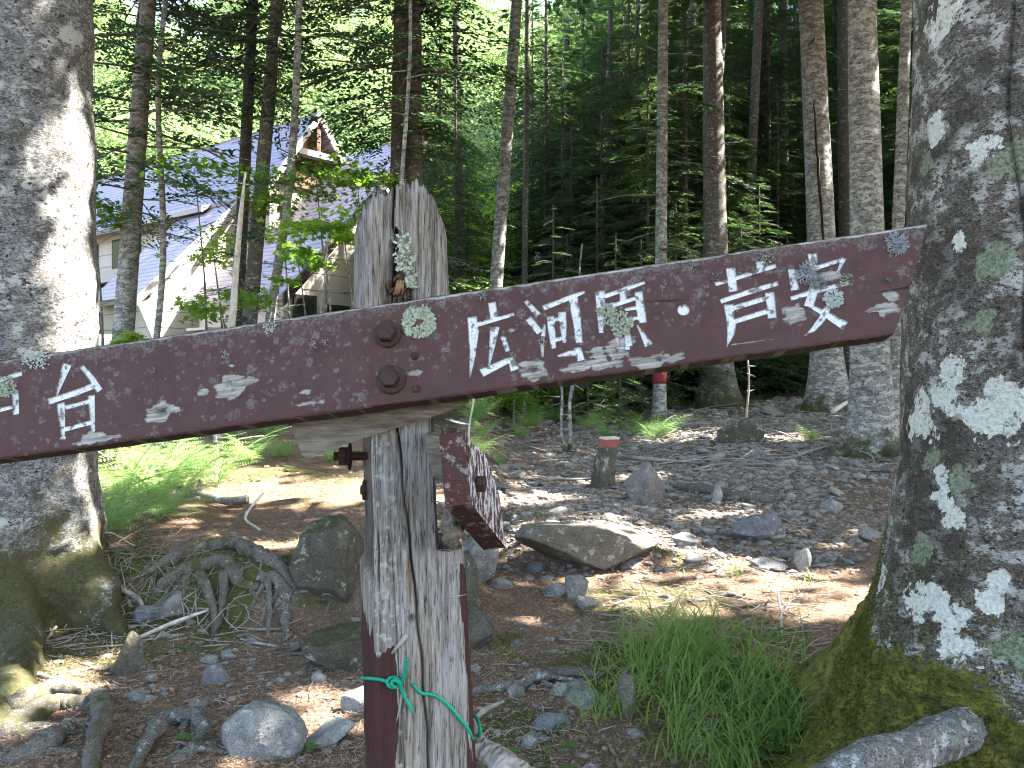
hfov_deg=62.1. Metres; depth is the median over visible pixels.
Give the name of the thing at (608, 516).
trail stone
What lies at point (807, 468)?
trail stone
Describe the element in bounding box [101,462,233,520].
fern
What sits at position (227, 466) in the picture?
fern
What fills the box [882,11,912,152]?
fir tree
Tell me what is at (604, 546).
rock
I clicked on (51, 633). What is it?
stick
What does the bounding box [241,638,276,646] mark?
stick
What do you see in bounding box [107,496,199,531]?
fallen branch
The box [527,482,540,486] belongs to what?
trail stone
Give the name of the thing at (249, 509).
stick
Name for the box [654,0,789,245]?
fir tree
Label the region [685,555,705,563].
trail stone
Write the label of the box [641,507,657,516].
trail stone
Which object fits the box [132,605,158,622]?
rock
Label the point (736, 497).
trail stone
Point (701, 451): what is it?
trail stone
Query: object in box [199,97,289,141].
hillside tree
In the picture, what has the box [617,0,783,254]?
fir tree
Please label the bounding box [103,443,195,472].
fern
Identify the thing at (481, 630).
rock
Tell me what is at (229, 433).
fern
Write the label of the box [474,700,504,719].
stick
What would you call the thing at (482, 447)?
fern
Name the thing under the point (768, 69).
fir tree
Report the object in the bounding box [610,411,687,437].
fern
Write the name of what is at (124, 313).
grey tree
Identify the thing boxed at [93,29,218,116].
hillside tree
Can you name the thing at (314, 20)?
hillside tree
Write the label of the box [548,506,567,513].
trail stone
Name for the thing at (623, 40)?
fir tree
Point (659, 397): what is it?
blazed tree
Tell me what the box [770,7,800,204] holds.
fir tree
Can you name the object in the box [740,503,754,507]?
trail stone
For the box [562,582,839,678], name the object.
brushwood
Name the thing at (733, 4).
fir tree
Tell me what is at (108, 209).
maple sapling
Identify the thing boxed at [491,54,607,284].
fir tree
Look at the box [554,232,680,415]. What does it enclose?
fir tree
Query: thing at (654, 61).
fir tree
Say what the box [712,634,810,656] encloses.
stick
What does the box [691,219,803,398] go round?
fir tree
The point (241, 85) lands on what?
hillside tree
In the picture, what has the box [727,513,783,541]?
rock
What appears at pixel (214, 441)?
sapling
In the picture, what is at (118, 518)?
fern
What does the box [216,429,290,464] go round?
fern
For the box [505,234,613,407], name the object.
fir tree
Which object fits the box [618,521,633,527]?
trail stone
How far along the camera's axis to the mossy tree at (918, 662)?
2.98 m
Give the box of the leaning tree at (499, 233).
[212,0,642,417]
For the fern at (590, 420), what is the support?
on the ground at (310, 611)
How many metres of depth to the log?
8.86 m
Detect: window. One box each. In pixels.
[112,239,140,268]
[292,294,316,317]
[327,304,349,311]
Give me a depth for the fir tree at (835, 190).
24.05 m
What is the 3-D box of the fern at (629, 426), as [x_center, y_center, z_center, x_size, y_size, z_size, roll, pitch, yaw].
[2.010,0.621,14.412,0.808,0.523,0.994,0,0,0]
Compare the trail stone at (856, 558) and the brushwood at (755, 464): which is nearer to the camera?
the trail stone at (856, 558)
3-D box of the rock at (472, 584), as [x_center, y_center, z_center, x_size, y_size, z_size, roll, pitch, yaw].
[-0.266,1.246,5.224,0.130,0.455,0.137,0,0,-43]
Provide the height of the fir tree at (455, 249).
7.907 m
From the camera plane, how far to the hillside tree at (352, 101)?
45.08 m
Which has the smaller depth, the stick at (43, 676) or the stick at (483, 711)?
the stick at (483, 711)
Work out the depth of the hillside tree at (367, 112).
42.72 m
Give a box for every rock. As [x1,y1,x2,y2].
[111,631,146,675]
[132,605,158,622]
[156,590,181,620]
[199,654,220,663]
[201,663,232,684]
[220,651,237,659]
[221,699,307,761]
[245,637,257,643]
[288,514,363,603]
[302,621,362,671]
[304,717,354,747]
[311,672,326,682]
[340,685,363,713]
[462,536,498,582]
[464,550,479,612]
[468,609,494,649]
[486,578,512,589]
[510,639,521,646]
[514,522,658,570]
[521,731,539,748]
[532,712,571,731]
[542,582,565,597]
[549,682,569,696]
[565,574,588,598]
[567,685,607,705]
[575,595,596,609]
[591,641,620,662]
[616,673,635,720]
[624,460,664,505]
[671,532,699,548]
[701,517,713,525]
[711,484,722,502]
[717,416,764,443]
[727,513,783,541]
[742,450,774,459]
[750,558,787,570]
[778,459,797,467]
[793,548,811,570]
[819,498,842,511]
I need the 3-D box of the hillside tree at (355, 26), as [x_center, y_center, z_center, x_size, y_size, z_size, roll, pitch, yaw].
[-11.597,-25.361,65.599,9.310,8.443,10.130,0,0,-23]
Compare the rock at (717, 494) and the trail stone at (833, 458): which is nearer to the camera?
the rock at (717, 494)
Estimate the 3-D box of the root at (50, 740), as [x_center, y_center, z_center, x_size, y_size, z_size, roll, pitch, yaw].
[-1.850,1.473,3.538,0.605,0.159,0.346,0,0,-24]
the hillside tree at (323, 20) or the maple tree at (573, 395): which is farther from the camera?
the hillside tree at (323, 20)
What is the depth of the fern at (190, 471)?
7.87 m
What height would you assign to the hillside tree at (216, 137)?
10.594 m
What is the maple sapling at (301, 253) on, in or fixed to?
on the ground at (310, 611)
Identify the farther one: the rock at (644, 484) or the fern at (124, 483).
the rock at (644, 484)
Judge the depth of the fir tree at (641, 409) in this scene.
17.47 m
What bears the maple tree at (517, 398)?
on the ground at (310, 611)
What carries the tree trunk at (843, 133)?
on the ground at (310, 611)
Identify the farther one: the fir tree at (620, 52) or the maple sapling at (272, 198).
the fir tree at (620, 52)
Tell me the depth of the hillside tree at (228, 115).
48.26 m
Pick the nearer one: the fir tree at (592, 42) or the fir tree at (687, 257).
the fir tree at (687, 257)
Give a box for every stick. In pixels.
[36,672,60,679]
[46,626,57,639]
[105,532,134,545]
[121,586,143,604]
[140,609,208,637]
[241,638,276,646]
[244,490,266,530]
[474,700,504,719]
[532,475,590,479]
[616,453,689,462]
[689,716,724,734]
[693,463,758,470]
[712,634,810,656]
[777,579,786,640]
[782,445,829,458]
[831,400,847,413]
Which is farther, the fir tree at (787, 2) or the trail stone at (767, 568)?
the fir tree at (787, 2)
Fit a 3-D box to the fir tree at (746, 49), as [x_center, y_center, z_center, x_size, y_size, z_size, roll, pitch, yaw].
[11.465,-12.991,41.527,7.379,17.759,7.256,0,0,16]
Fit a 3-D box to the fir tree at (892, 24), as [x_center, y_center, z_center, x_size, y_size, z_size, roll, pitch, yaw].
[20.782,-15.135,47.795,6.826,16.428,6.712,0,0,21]
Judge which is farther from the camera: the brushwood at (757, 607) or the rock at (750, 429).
the rock at (750, 429)
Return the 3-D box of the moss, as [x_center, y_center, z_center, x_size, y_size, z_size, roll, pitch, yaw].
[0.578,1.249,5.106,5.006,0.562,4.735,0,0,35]
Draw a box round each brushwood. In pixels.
[10,602,615,756]
[45,554,304,649]
[64,510,237,627]
[449,412,735,468]
[478,484,853,600]
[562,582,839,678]
[577,403,897,471]
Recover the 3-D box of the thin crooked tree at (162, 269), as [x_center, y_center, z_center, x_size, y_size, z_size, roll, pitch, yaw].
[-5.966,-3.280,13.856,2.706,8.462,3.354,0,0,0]
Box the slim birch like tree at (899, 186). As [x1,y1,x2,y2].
[890,0,913,434]
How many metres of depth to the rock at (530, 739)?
3.47 m
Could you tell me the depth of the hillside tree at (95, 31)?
59.29 m
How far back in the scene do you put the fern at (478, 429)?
12.52 m
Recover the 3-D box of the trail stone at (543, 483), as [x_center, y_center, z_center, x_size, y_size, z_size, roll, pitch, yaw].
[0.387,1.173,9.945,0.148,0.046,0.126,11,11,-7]
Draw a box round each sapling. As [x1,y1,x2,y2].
[95,193,144,345]
[109,329,149,343]
[120,148,253,329]
[154,223,255,328]
[155,286,293,327]
[181,432,245,463]
[207,160,326,424]
[241,148,380,311]
[250,195,359,311]
[262,241,347,315]
[292,163,414,213]
[294,217,358,308]
[320,233,327,312]
[445,399,485,445]
[522,391,534,414]
[545,386,577,452]
[559,385,583,454]
[568,244,582,413]
[745,360,754,417]
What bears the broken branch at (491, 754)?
on the ground at (310, 611)
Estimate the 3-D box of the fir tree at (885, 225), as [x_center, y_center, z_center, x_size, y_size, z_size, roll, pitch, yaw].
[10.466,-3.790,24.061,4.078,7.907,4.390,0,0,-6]
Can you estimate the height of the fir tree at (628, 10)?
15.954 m
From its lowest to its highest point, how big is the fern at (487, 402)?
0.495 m
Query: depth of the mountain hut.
20.75 m
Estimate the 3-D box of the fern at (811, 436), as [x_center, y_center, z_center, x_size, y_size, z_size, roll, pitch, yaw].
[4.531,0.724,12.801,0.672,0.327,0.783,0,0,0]
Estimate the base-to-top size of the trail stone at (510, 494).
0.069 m
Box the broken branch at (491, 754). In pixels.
[474,720,534,767]
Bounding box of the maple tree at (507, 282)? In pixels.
[478,266,521,400]
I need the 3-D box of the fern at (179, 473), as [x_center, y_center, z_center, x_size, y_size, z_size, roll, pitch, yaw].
[-3.175,0.600,7.439,1.587,0.900,1.855,0,0,0]
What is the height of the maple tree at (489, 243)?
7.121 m
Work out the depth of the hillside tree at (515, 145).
45.30 m
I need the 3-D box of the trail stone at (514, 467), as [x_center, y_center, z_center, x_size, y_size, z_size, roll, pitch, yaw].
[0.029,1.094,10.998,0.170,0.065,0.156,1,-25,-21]
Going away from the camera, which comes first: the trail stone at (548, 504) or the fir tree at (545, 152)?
the trail stone at (548, 504)
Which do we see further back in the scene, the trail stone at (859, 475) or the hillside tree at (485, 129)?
the hillside tree at (485, 129)
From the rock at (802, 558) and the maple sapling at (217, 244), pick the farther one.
the maple sapling at (217, 244)
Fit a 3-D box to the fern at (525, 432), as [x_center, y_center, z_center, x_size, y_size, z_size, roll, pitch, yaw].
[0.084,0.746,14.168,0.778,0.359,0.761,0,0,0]
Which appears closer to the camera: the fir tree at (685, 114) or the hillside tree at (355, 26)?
the fir tree at (685, 114)
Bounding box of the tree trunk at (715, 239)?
[600,0,766,410]
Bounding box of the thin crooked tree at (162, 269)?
[93,0,243,337]
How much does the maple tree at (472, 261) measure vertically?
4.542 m
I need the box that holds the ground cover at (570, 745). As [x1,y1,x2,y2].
[106,454,814,767]
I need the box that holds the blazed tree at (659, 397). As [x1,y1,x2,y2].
[568,0,750,422]
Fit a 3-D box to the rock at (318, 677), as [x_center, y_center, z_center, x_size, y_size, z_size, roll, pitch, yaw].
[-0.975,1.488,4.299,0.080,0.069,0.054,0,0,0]
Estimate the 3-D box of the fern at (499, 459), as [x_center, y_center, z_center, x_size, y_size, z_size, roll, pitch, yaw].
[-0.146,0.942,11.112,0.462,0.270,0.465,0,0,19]
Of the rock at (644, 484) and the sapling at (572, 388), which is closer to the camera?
the rock at (644, 484)
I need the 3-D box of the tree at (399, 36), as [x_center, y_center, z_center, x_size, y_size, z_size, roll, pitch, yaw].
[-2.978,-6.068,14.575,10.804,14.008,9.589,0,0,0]
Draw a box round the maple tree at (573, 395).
[533,381,608,420]
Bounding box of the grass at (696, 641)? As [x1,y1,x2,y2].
[544,554,830,767]
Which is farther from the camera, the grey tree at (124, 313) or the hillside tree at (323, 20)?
the hillside tree at (323, 20)
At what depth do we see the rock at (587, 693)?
3.85 m
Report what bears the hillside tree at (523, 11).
on the ground at (310, 611)
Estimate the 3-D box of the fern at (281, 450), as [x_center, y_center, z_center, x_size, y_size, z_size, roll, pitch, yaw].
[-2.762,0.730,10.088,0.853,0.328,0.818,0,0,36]
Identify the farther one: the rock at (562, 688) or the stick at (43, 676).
the stick at (43, 676)
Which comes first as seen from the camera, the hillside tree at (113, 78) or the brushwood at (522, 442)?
the brushwood at (522, 442)
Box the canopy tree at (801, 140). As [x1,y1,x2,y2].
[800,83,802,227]
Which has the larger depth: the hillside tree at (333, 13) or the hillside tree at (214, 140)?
the hillside tree at (333, 13)
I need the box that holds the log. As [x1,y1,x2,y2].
[669,483,773,502]
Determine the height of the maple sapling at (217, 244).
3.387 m
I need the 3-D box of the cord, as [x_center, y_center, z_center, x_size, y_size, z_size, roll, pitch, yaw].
[-0.146,0.518,1.386,0.199,0.202,0.180,0,0,-17]
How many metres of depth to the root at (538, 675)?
4.07 m
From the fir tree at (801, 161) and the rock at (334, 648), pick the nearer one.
the rock at (334, 648)
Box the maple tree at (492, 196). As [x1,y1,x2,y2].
[443,141,550,285]
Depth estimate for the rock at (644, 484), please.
8.71 m
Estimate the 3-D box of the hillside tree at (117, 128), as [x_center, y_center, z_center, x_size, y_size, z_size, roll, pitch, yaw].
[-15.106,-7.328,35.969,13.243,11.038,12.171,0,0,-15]
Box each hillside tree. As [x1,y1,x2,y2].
[93,0,125,45]
[93,16,195,151]
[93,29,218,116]
[93,73,253,173]
[94,12,111,104]
[94,96,181,174]
[95,0,157,37]
[96,94,151,151]
[96,140,124,178]
[97,0,135,53]
[97,22,242,137]
[97,100,258,174]
[99,3,242,132]
[112,135,219,169]
[118,112,239,168]
[170,91,284,140]
[175,0,229,64]
[178,6,344,137]
[191,0,324,49]
[192,12,332,113]
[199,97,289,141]
[222,0,294,67]
[253,94,352,153]
[277,34,423,143]
[289,38,496,152]
[290,0,370,40]
[293,1,356,40]
[301,87,376,152]
[303,0,336,86]
[304,11,326,106]
[305,0,381,102]
[313,36,352,146]
[322,4,392,67]
[331,74,536,259]
[338,85,542,227]
[339,0,474,81]
[343,0,391,28]
[347,75,375,149]
[358,5,523,135]
[426,0,535,66]
[432,18,554,156]
[433,85,499,181]
[441,0,558,58]
[441,16,559,165]
[462,1,524,56]
[464,24,560,148]
[483,25,574,98]
[483,40,680,195]
[531,0,586,61]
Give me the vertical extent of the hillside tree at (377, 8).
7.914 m
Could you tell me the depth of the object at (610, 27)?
24.94 m
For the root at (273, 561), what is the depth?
5.32 m
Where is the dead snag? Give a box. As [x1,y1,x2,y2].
[217,172,248,437]
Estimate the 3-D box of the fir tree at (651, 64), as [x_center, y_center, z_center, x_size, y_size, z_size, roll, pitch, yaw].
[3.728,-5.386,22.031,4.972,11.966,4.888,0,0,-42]
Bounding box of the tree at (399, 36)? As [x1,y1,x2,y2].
[246,0,558,196]
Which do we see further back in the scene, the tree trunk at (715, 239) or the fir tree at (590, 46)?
the fir tree at (590, 46)
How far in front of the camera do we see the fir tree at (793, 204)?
23.98 m
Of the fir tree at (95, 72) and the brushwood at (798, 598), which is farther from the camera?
the fir tree at (95, 72)
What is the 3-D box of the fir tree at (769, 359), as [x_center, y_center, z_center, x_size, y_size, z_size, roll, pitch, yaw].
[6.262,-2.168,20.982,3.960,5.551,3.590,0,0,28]
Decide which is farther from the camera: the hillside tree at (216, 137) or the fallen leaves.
the hillside tree at (216, 137)
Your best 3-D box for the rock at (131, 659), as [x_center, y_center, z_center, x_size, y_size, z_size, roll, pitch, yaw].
[-1.970,1.407,4.408,0.184,0.260,0.145,0,0,0]
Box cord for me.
[360,658,481,740]
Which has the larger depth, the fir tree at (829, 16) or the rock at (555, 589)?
the fir tree at (829, 16)
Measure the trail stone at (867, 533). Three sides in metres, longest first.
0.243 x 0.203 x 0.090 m
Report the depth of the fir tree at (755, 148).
22.95 m
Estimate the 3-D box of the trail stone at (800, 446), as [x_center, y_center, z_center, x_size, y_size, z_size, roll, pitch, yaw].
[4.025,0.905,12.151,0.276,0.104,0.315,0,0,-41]
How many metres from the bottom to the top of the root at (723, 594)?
0.110 m
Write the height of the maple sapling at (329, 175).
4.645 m
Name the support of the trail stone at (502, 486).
on the ground at (310, 611)
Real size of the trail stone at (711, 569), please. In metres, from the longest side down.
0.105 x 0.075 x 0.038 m
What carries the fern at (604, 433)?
on the ground at (310, 611)
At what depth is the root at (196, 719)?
3.56 m
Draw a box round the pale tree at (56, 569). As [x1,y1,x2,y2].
[0,0,129,719]
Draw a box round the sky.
[114,0,887,58]
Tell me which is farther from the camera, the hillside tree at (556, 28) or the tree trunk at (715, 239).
the hillside tree at (556, 28)
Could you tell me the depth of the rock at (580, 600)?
5.46 m
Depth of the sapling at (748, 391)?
14.01 m
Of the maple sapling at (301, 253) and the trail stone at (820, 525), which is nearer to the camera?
the trail stone at (820, 525)
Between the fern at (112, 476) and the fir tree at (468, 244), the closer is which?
the fern at (112, 476)
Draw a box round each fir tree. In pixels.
[93,32,122,161]
[422,1,506,286]
[422,68,514,293]
[422,101,482,398]
[422,110,476,289]
[444,148,504,285]
[464,0,626,395]
[479,0,574,285]
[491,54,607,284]
[498,128,625,398]
[498,205,630,413]
[503,0,620,286]
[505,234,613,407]
[506,0,655,276]
[533,0,697,281]
[534,0,632,235]
[534,1,642,188]
[540,22,693,402]
[542,380,621,424]
[545,177,682,407]
[549,0,620,210]
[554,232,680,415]
[557,76,644,274]
[560,45,743,407]
[565,0,682,255]
[568,0,702,383]
[576,376,654,430]
[578,0,669,228]
[579,239,705,422]
[592,0,808,399]
[610,192,752,407]
[613,0,700,223]
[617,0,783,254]
[638,73,765,392]
[652,0,747,176]
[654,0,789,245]
[668,201,788,401]
[671,46,806,387]
[683,86,808,393]
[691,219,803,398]
[698,0,805,229]
[723,0,837,380]
[724,0,778,205]
[724,0,804,367]
[729,0,801,210]
[733,91,848,383]
[734,185,808,394]
[753,234,808,392]
[769,76,837,379]
[770,0,836,194]
[770,0,837,233]
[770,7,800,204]
[771,0,831,89]
[771,0,899,234]
[773,174,808,383]
[779,1,836,216]
[790,0,891,217]
[803,129,900,381]
[825,0,910,222]
[832,0,912,229]
[832,0,913,227]
[881,32,898,224]
[881,110,905,229]
[882,0,899,96]
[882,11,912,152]
[884,90,911,209]
[888,2,912,137]
[891,0,912,37]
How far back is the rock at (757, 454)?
11.47 m
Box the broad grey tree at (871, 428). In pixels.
[814,0,899,461]
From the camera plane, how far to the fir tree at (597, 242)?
18.98 m
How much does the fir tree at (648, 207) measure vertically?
8.347 m
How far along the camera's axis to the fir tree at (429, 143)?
25.11 m
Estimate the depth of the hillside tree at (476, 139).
41.02 m
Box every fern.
[98,435,264,493]
[98,443,175,498]
[98,456,198,508]
[101,456,199,531]
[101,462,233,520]
[102,479,200,537]
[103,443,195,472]
[108,507,132,532]
[124,438,257,485]
[131,426,291,484]
[209,431,242,436]
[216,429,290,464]
[231,433,296,457]
[257,424,289,436]
[323,444,360,462]
[435,424,517,455]
[453,398,502,422]
[455,411,511,434]
[464,399,483,407]
[471,396,503,410]
[489,449,516,463]
[503,402,552,426]
[504,419,539,437]
[529,401,576,421]
[544,390,578,411]
[563,409,609,429]
[574,407,617,424]
[583,419,634,436]
[607,406,651,434]
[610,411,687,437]
[791,421,838,440]
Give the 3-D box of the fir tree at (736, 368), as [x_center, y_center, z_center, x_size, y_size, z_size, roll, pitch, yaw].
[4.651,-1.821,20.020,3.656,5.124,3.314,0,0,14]
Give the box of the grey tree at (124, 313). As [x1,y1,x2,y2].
[92,0,392,340]
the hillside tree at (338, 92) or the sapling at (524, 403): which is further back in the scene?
the hillside tree at (338, 92)
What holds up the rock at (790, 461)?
on the ground at (310, 611)
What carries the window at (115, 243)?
in the mountain hut
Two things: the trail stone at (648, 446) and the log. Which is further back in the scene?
the trail stone at (648, 446)
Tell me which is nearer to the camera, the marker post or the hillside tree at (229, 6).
the marker post
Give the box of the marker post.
[590,436,619,487]
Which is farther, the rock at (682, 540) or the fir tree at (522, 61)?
the fir tree at (522, 61)
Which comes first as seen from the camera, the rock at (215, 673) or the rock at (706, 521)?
the rock at (215, 673)
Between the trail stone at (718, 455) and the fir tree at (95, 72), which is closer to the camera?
the trail stone at (718, 455)
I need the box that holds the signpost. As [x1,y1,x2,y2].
[0,179,927,767]
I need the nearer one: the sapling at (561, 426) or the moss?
the moss
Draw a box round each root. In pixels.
[0,679,113,767]
[0,718,125,764]
[129,706,227,767]
[141,533,284,581]
[149,555,265,642]
[231,532,298,601]
[239,565,309,641]
[262,641,350,675]
[472,665,601,695]
[633,590,776,608]
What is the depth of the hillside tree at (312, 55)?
55.95 m
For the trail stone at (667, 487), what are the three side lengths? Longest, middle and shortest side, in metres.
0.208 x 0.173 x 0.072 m
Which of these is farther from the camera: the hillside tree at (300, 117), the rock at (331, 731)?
the hillside tree at (300, 117)
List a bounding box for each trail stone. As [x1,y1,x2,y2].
[495,483,509,489]
[508,470,525,478]
[508,492,520,496]
[508,499,518,504]
[509,466,519,469]
[524,439,537,442]
[525,561,542,573]
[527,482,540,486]
[534,490,546,496]
[538,420,552,425]
[539,481,550,485]
[543,503,554,506]
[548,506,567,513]
[600,513,617,521]
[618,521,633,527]
[627,466,635,471]
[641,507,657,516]
[642,444,653,448]
[664,485,672,490]
[664,568,673,571]
[667,522,678,526]
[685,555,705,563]
[688,460,703,465]
[695,448,710,453]
[699,433,712,438]
[702,528,716,534]
[704,566,717,572]
[705,452,725,458]
[712,535,719,539]
[714,552,726,558]
[726,495,740,499]
[735,486,744,490]
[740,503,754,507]
[756,540,769,544]
[758,566,769,571]
[760,405,783,415]
[779,550,795,558]
[782,444,805,449]
[786,493,796,497]
[799,465,816,471]
[811,563,827,567]
[815,523,826,527]
[827,465,839,469]
[828,456,838,460]
[829,486,844,495]
[844,560,853,563]
[850,555,863,561]
[853,472,867,478]
[858,526,882,540]
[866,518,880,523]
[878,459,890,461]
[881,466,893,472]
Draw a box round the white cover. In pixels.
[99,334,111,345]
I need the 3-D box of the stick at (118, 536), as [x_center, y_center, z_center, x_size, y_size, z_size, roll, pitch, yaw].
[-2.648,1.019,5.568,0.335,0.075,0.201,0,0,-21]
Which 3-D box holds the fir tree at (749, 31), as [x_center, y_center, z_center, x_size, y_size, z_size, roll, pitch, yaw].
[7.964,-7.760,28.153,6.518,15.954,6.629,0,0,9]
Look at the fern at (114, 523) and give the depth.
6.00 m
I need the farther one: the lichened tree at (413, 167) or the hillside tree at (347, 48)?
the hillside tree at (347, 48)
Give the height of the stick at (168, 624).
0.095 m
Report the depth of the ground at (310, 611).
5.41 m
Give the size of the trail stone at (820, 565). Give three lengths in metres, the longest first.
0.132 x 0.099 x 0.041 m
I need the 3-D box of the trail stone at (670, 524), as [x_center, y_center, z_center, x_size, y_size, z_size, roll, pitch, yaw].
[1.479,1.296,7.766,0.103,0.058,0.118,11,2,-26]
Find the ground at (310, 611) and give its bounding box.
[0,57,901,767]
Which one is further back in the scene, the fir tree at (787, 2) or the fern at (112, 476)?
the fir tree at (787, 2)
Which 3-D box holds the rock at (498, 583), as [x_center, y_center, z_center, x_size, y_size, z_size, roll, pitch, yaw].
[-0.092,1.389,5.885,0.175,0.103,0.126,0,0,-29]
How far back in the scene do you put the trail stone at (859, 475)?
9.52 m
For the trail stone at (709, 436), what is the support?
on the ground at (310, 611)
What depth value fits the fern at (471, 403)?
16.72 m
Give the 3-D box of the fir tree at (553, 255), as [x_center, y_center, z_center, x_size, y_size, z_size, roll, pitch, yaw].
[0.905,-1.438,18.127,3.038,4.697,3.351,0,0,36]
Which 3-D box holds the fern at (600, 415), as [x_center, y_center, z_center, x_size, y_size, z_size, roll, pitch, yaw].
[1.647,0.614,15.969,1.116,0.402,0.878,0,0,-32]
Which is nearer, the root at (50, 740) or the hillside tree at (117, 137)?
the root at (50, 740)
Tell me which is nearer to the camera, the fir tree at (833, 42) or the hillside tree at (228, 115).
the fir tree at (833, 42)
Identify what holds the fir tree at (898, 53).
on the ground at (310, 611)
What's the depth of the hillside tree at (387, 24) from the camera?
62.23 m
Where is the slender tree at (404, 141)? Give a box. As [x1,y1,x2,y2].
[328,0,458,228]
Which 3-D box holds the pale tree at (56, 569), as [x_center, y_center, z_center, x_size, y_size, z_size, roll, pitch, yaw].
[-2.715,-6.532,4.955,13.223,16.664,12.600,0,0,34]
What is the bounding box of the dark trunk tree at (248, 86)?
[132,0,367,325]
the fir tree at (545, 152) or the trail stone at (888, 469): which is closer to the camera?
the trail stone at (888, 469)
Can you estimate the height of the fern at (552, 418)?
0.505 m
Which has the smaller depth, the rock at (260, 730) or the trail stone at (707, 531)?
the rock at (260, 730)
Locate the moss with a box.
[162,509,810,767]
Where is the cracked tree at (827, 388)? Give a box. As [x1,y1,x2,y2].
[786,0,848,413]
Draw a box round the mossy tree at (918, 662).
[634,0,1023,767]
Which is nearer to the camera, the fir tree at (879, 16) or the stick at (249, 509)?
the stick at (249, 509)
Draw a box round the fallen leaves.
[0,459,889,767]
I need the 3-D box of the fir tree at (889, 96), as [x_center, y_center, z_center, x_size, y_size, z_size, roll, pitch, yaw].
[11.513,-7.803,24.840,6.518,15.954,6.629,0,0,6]
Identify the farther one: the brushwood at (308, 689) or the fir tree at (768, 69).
the fir tree at (768, 69)
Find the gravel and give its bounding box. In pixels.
[0,396,901,767]
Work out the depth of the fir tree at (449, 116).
27.01 m
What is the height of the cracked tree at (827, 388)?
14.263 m
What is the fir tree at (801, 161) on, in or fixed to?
on the ground at (310, 611)
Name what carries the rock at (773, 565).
on the ground at (310, 611)
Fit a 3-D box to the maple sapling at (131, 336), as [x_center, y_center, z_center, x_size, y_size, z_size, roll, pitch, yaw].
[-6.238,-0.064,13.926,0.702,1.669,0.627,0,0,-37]
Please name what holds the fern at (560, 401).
on the ground at (310, 611)
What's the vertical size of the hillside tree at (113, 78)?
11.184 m
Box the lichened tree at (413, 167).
[282,0,534,291]
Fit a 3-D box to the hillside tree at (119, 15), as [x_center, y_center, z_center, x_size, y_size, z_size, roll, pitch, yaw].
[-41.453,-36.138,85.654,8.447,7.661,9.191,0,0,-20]
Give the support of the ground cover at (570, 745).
on the ground at (310, 611)
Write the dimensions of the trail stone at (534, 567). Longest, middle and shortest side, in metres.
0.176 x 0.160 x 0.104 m
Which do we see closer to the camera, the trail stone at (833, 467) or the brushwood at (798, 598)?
the brushwood at (798, 598)
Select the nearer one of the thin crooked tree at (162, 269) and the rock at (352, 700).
the rock at (352, 700)
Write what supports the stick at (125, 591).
on the ground at (310, 611)
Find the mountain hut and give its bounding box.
[96,112,436,340]
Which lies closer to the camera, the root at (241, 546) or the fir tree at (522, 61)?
the root at (241, 546)
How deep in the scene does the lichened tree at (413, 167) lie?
15.66 m
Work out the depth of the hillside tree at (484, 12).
65.15 m
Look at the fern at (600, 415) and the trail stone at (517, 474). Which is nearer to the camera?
the trail stone at (517, 474)
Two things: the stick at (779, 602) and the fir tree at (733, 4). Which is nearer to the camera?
the stick at (779, 602)
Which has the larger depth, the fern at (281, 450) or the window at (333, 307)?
the window at (333, 307)
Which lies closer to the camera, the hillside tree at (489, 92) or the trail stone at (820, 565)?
the trail stone at (820, 565)
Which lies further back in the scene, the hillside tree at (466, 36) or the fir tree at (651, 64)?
the hillside tree at (466, 36)
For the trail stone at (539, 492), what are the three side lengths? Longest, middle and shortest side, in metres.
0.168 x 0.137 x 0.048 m
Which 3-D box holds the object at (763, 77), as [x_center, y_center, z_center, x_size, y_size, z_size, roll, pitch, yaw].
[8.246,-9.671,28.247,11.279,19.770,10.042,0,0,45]
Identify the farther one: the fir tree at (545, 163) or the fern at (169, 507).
the fir tree at (545, 163)
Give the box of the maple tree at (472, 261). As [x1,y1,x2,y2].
[447,229,511,289]
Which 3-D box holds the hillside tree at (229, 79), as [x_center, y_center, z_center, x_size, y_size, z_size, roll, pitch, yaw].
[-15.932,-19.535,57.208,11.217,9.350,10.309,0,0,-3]
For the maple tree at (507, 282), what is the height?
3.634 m
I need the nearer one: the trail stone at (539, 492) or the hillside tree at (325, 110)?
the trail stone at (539, 492)
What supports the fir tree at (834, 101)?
on the ground at (310, 611)
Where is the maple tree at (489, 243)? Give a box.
[425,164,564,289]
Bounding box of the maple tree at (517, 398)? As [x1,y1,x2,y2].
[475,389,556,431]

